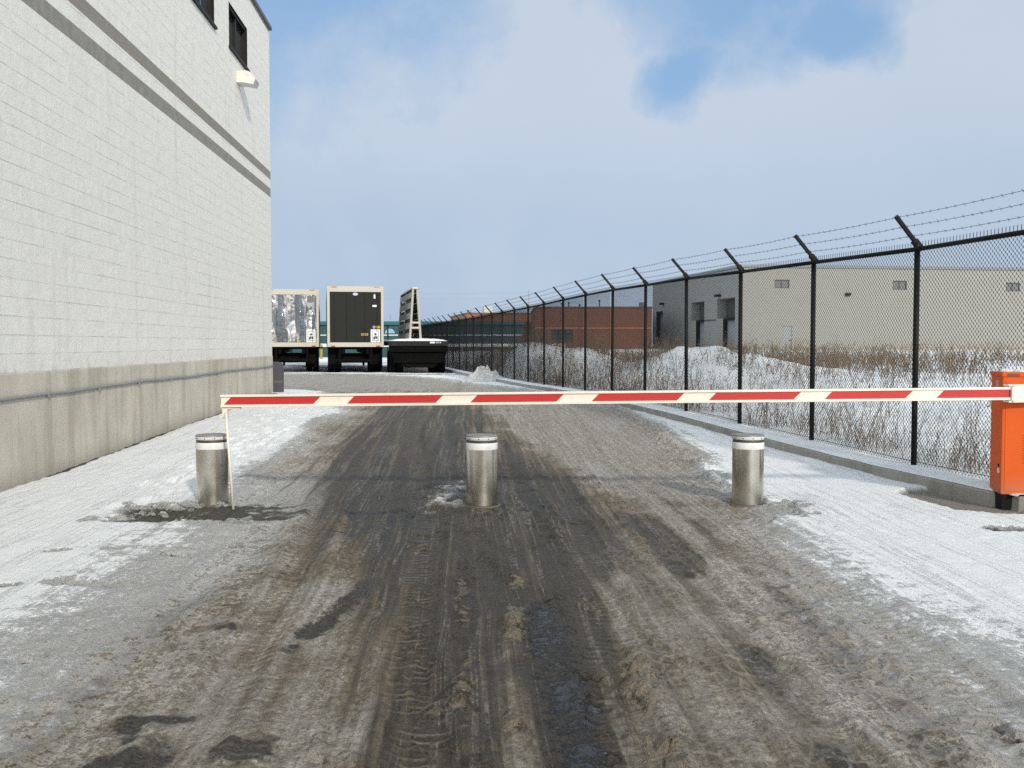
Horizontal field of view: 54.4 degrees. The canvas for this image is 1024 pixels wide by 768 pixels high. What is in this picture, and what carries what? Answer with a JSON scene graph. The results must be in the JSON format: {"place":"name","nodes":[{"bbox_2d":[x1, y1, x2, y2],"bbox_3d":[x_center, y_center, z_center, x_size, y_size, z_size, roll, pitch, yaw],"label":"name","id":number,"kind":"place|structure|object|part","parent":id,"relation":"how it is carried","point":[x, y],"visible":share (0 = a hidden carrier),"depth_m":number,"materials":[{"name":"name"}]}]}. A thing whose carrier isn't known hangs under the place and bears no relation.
{"place":"outdoors","nodes":[
{"label":"outdoors","id":0,"kind":"place"},
{"bbox_2d":[0,357,1023,767],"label":"ground","id":1,"kind":"structure","parent":0,"point":[600,587],"depth_m":5.30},
{"bbox_2d":[195,433,228,506],"bbox_3d":[-2.611,0.771,8.676,0.334,0.672,0.334,0,2,0],"label":"steel bollard","id":2,"kind":"object","parent":1,"relation":"on","point":[212,480],"visible":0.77,"depth_m":8.56,"materials":[{"name":"metal"}]},
{"bbox_2d":[273,362,283,391],"bbox_3d":[-5.833,-0.130,23.819,0.704,0.800,0.244,0,2,-3],"label":"corner guard","id":3,"kind":"object","parent":1,"relation":"on","point":[278,376],"visible":0.35,"depth_m":23.71,"materials":[{"name":"metal"}]},
{"bbox_2d":[272,289,319,370],"bbox_3d":[-11.418,-2.719,52.508,2.524,3.830,13.614,0,2,-11],"label":"box trailer","id":4,"kind":"object","parent":1,"relation":"on","point":[295,318],"visible":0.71,"depth_m":45.92,"materials":[{"name":"metal"}]},
{"bbox_3d":[-10.723,-3.008,45.740,1.130,2.191,0.079,0,2,-11],"label":"door","id":5,"kind":"part","parent":4,"relation":"part of","materials":[{"name":"metal"}]},
{"bbox_3d":[-9.603,-3.017,45.951,1.130,2.191,0.079,0,2,-11],"label":"door","id":6,"kind":"part","parent":4,"relation":"part of","materials":[{"name":"metal"}]},
{"bbox_2d":[319,344,322,358],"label":"safety post","id":7,"kind":"object","parent":1,"relation":"on","point":[321,351],"visible":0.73,"depth_m":81.85,"materials":[{"name":"yellow metal"}]},
{"bbox_2d":[326,286,383,371],"bbox_3d":[-8.273,-2.700,51.307,2.524,3.892,13.614,0,2,-11],"label":"box trailer","id":8,"kind":"object","parent":1,"relation":"on","point":[354,317],"visible":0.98,"depth_m":44.70,"materials":[{"name":"grey metal"}]},
{"bbox_3d":[-7.572,-2.990,44.543,1.130,2.252,0.074,0,2,-11],"label":"door","id":9,"kind":"part","parent":8,"relation":"part of","materials":[{"name":"black metal"}]},
{"bbox_3d":[-6.468,-2.999,44.751,1.130,2.252,0.074,0,2,-11],"label":"door","id":10,"kind":"part","parent":8,"relation":"part of","materials":[{"name":"black metal"}]},
{"bbox_2d":[287,321,524,357],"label":"teal shed","id":11,"kind":"structure","parent":1,"relation":"on","point":[390,329],"depth_m":89.89,"materials":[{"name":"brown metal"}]},
{"bbox_2d":[384,338,447,372],"bbox_3d":[-5.266,-1.478,49.908,2.500,1.563,13.512,0,2,-11],"label":"flatbed trailer","id":12,"kind":"object","parent":1,"relation":"on","point":[430,354],"visible":0.99,"depth_m":43.44,"materials":[{"name":"metal"}]},
{"bbox_2d":[398,287,421,338],"bbox_3d":[-4.842,-3.207,46.751,0.574,2.315,6.700,0,2,-11],"label":"glass rack","id":13,"kind":"object","parent":12,"relation":"on","point":[409,315],"visible":0.94,"depth_m":45.25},
{"bbox_2d":[322,344,558,349],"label":"guard rail","id":14,"kind":"object","parent":1,"relation":"on","point":[324,345],"visible":0.01,"depth_m":83.89,"materials":[{"name":"metal"}]},
{"bbox_2d":[463,433,500,507],"bbox_3d":[-0.262,0.773,8.640,0.334,0.672,0.334,1,2,17],"label":"steel bollard","id":15,"kind":"object","parent":1,"relation":"on","point":[481,470],"visible":0.9,"depth_m":8.52,"materials":[{"name":"metal"}]},
{"bbox_2d":[466,365,502,381],"bbox_3d":[-0.910,-0.333,33.616,1.329,0.640,1.640,0,2,0],"label":"snow pile","id":16,"kind":"object","parent":1,"relation":"on","point":[482,374],"visible":0.93,"depth_m":33.16,"materials":[{"name":"white snow"}]},
{"bbox_2d":[220,369,1023,509],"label":"barrier gate","id":17,"kind":"structure","parent":1,"relation":"on","point":[1004,393],"depth_m":8.31,"materials":[{"name":"white metal"}]},
{"bbox_2d":[421,189,1023,479],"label":"chain link fence","id":18,"kind":"object","parent":1,"relation":"on","point":[455,348],"visible":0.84,"depth_m":14.45,"materials":[{"name":"black metal"}]},
{"bbox_2d":[455,332,990,472],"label":"dry weeds","id":19,"kind":"object","parent":1,"relation":"on","point":[895,434],"visible":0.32,"depth_m":12.94,"materials":[{"name":"beige plant"}]},
{"bbox_2d":[445,369,1023,511],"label":"kerb","id":20,"kind":"structure","parent":1,"relation":"on","point":[962,492],"depth_m":10.42,"materials":[{"name":"concrete"}]},
{"bbox_2d":[728,433,764,507],"bbox_3d":[2.058,0.771,8.688,0.334,0.672,0.334,2,3,40],"label":"steel bollard","id":21,"kind":"object","parent":1,"relation":"on","point":[747,470],"visible":0.96,"depth_m":8.57,"materials":[{"name":"metal"}]},
{"bbox_2d":[480,327,1023,416],"bbox_3d":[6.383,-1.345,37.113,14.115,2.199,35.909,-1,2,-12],"label":"dry brush","id":22,"kind":"object","parent":1,"relation":"on","point":[802,362],"visible":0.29,"depth_m":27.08,"materials":[{"name":"beige plant"}]},
{"bbox_2d":[256,0,1023,325],"label":"sky","id":23,"kind":"structure","parent":0,"point":[498,150],"materials":[{"name":"blue"}]},
{"bbox_2d":[445,343,1023,495],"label":"snow field","id":24,"kind":"structure","parent":0,"point":[876,459],"depth_m":17.16,"materials":[{"name":"white snow"}]},
{"label":"terrain","id":25,"kind":"structure","parent":0,"visible":0},
{"bbox_2d":[0,0,273,491],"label":"white block building","id":26,"kind":"structure","parent":25,"relation":"on","point":[135,254],"depth_m":13.04,"materials":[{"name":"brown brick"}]},
{"bbox_2d":[192,0,217,29],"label":"window","id":27,"kind":"structure","parent":26,"relation":"in","point":[205,6],"depth_m":17.54,"materials":[{"name":"brown metal"}]},
{"bbox_2d":[229,5,249,71],"bbox_3d":[-5.497,-6.882,19.814,0.200,0.889,1.768,0,2,-3],"label":"window","id":28,"kind":"structure","parent":26,"relation":"in","point":[237,32],"depth_m":20.10,"materials":[{"name":"black glass"}]},
{"bbox_2d":[236,70,258,88],"bbox_3d":[-5.252,-6.054,19.806,0.382,0.279,0.370,0,2,-3],"label":"wall light","id":29,"kind":"object","parent":26,"relation":"attached to","point":[244,78],"visible":1,"depth_m":19.63,"materials":[{"name":"white paint"}]},
{"bbox_2d":[451,307,530,341],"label":"brick building","id":30,"kind":"structure","parent":25,"relation":"on","point":[485,311],"depth_m":136.16,"materials":[{"name":"brown brick"}]},
{"bbox_2d":[531,302,652,348],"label":"brick building","id":31,"kind":"structure","parent":25,"relation":"on","point":[615,323],"depth_m":111.82,"materials":[{"name":"brown brick"}]},
{"bbox_2d":[551,330,572,342],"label":"window","id":32,"kind":"structure","parent":31,"relation":"in","point":[554,330],"depth_m":112.02,"materials":[{"name":"black glass"}]},
{"bbox_2d":[652,264,1023,350],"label":"beige warehouse","id":33,"kind":"structure","parent":25,"relation":"on","point":[827,291],"depth_m":98.24,"materials":[{"name":"grey"}]},
{"bbox_2d":[660,313,662,347],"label":"dock door","id":34,"kind":"structure","parent":33,"relation":"in","point":[661,333],"depth_m":123.33,"materials":[{"name":"grey metal"}]},
{"bbox_2d":[700,323,703,346],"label":"dock door","id":35,"kind":"structure","parent":33,"relation":"in","point":[702,324],"depth_m":108.21,"materials":[{"name":"grey metal"}]},
{"bbox_2d":[727,320,734,349],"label":"dock door","id":36,"kind":"structure","parent":33,"relation":"in","point":[729,321],"depth_m":99.32,"materials":[{"name":"grey metal"}]},
{"bbox_2d":[775,280,788,287],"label":"window","id":37,"kind":"structure","parent":33,"relation":"in","point":[778,285],"depth_m":96.41,"materials":[{"name":"grey glass"}]},
{"bbox_2d":[782,326,791,347],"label":"door","id":38,"kind":"structure","parent":33,"relation":"in","point":[789,335],"depth_m":96.64,"materials":[{"name":"grey metal"}]},
{"bbox_2d":[893,281,906,289],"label":"window","id":39,"kind":"structure","parent":33,"relation":"in","point":[897,287],"depth_m":98.09,"materials":[{"name":"grey glass"}]},
{"bbox_2d":[1006,283,1018,290],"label":"window","id":40,"kind":"structure","parent":33,"relation":"in","point":[1014,284],"depth_m":99.79,"materials":[{"name":"grey glass"}]}
]}

